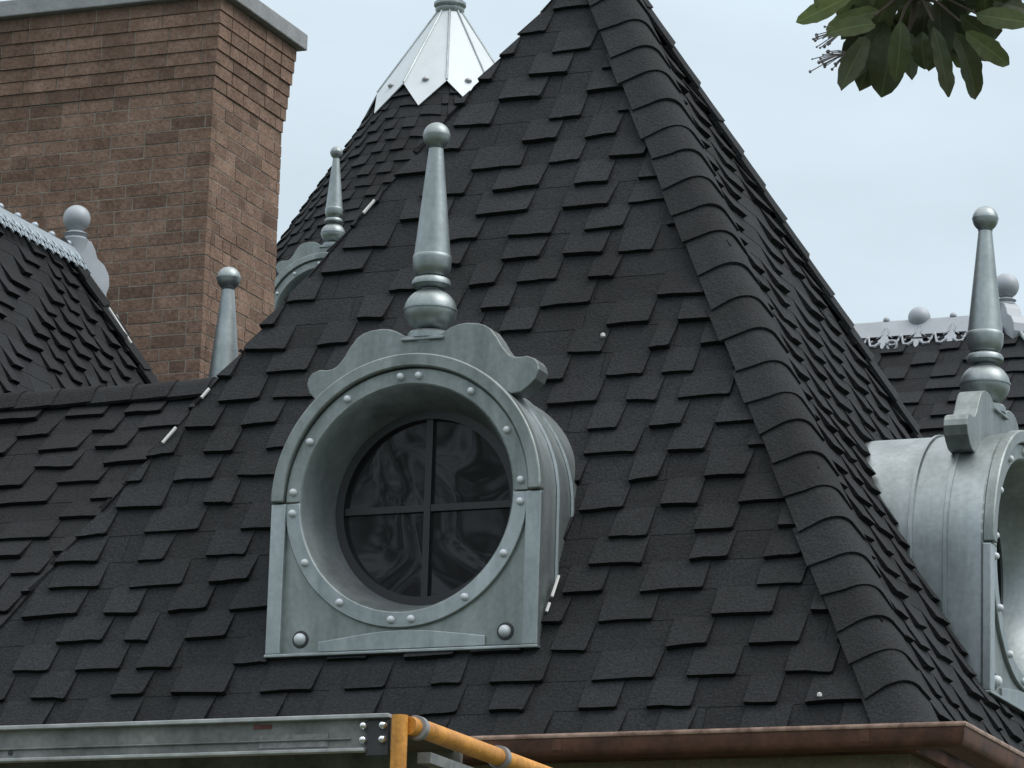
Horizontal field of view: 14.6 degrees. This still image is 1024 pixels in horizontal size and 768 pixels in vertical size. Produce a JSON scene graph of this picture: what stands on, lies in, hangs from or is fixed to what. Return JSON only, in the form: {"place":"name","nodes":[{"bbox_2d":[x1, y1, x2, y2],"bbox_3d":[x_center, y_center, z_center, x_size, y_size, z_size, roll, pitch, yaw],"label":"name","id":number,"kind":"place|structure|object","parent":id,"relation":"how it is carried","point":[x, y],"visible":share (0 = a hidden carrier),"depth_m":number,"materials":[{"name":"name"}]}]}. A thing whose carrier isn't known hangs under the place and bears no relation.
{"place":"outdoors","nodes":[
{"label":"outdoors","id":0,"kind":"place"},
{"bbox_2d":[0,0,1023,322],"label":"sky","id":1,"kind":"structure","parent":0,"point":[882,195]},
{"label":"ground","id":2,"kind":"structure","parent":0,"visible":0},
{"bbox_2d":[0,220,159,393],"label":"steep roof","id":3,"kind":"structure","parent":2,"relation":"on","point":[62,325],"depth_m":18.36,"materials":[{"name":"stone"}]},
{"bbox_2d":[0,203,86,269],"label":"ridge cresting","id":4,"kind":"object","parent":3,"relation":"on","point":[32,229],"visible":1,"depth_m":18.68,"materials":[{"name":"grey metal"}]},
{"bbox_2d":[63,205,118,317],"bbox_3d":[-2.021,-0.548,19.166,0.131,0.593,0.328,-11,-19,43],"label":"ridge finial","id":5,"kind":"object","parent":3,"relation":"on","point":[76,220],"visible":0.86,"depth_m":19.11,"materials":[{"name":"grey metal"}]},
{"bbox_2d":[0,377,217,624],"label":"wing","id":6,"kind":"structure","parent":2,"relation":"on","point":[72,460],"depth_m":16.43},
{"bbox_2d":[0,0,307,382],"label":"chimney","id":7,"kind":"object","parent":2,"relation":"on","point":[146,134],"visible":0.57,"depth_m":20.16,"materials":[{"name":"brick"}]},
{"bbox_2d":[275,0,494,278],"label":"turret","id":8,"kind":"object","parent":2,"relation":"on","point":[446,61],"visible":0.15,"depth_m":34.08,"materials":[{"name":"stone"}]},
{"bbox_2d":[274,146,344,310],"bbox_3d":[-1.384,-0.884,32.361,1.080,2.052,0.752,-3,-14,21],"label":"dormer","id":9,"kind":"object","parent":8,"relation":"on","point":[299,265],"visible":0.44,"depth_m":32.20,"materials":[{"name":"metal"}]},
{"bbox_2d":[390,714,551,767],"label":"scaffold","id":10,"kind":"object","parent":2,"relation":"on","point":[413,727],"visible":1,"depth_m":11.13,"materials":[{"name":"metal"}]},
{"bbox_2d":[0,713,472,767],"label":"walkboard","id":11,"kind":"object","parent":10,"relation":"attached to","point":[343,741],"visible":1,"depth_m":11.29,"materials":[{"name":"metal"}]},
{"bbox_2d":[0,0,1023,767],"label":"tower","id":12,"kind":"structure","parent":2,"relation":"on","point":[644,282],"depth_m":15.03,"materials":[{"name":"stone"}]},
{"bbox_2d":[208,267,240,377],"bbox_3d":[-1.072,0.482,16.903,0.752,2.052,1.080,-4,-15,22],"label":"finial","id":13,"kind":"object","parent":12,"relation":"on","point":[225,351],"visible":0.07,"depth_m":17.12,"materials":[{"name":"metal"}]},
{"bbox_2d":[264,122,576,658],"bbox_3d":[-0.242,0.056,15.017,1.080,2.052,0.752,-4,-15,22],"label":"dormer","id":14,"kind":"object","parent":12,"relation":"on","point":[424,488],"visible":1,"depth_m":14.73,"materials":[{"name":"metal"}]},
{"bbox_2d":[335,410,512,605],"bbox_3d":[-0.310,0.460,14.782,0.744,0.744,0.037,-4,-15,22],"label":"window frame","id":15,"kind":"structure","parent":14,"relation":"in","point":[430,416],"depth_m":14.80,"materials":[{"name":"grey metal"}]},
{"bbox_2d":[463,721,1023,767],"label":"gutter","id":16,"kind":"object","parent":12,"relation":"attached to","point":[971,744],"visible":0.67,"depth_m":13.59,"materials":[{"name":"orange metal"}]},
{"bbox_2d":[865,206,1023,714],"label":"dormer","id":17,"kind":"object","parent":12,"relation":"on","point":[952,497],"visible":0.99,"depth_m":15.32,"materials":[{"name":"metal"}]},
{"bbox_2d":[996,529,1002,604],"bbox_3d":[1.805,0.729,15.635,0.037,0.744,0.744,-4,-15,22],"label":"window frame","id":18,"kind":"structure","parent":17,"relation":"in","point":[999,561],"depth_m":15.94,"materials":[{"name":"grey metal"}]},
{"bbox_2d":[796,0,1023,99],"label":"tree","id":19,"kind":"object","parent":2,"relation":"on","point":[885,47],"visible":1,"depth_m":8.03,"materials":[{"name":"green plant"}]},
{"bbox_2d":[862,330,1023,437],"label":"roof","id":20,"kind":"structure","parent":2,"relation":"on","point":[924,380],"depth_m":23.50,"materials":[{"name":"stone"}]},
{"bbox_2d":[854,306,1002,348],"bbox_3d":[1.485,-0.264,24.316,3.118,0.309,0.240,-4,-15,22],"label":"ridge cresting","id":21,"kind":"object","parent":20,"relation":"on","point":[920,321],"visible":0.29,"depth_m":23.93,"materials":[{"name":"grey metal"}]},
{"bbox_2d":[997,273,1023,337],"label":"ridge finial","id":22,"kind":"object","parent":20,"relation":"on","point":[1012,319],"visible":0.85,"depth_m":23.75,"materials":[{"name":"grey metal"}]},
{"bbox_2d":[1019,330,1023,340],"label":"ridge cresting","id":23,"kind":"object","parent":20,"relation":"on","point":[1021,334],"visible":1,"depth_m":23.58,"materials":[{"name":"grey metal"}]}
]}

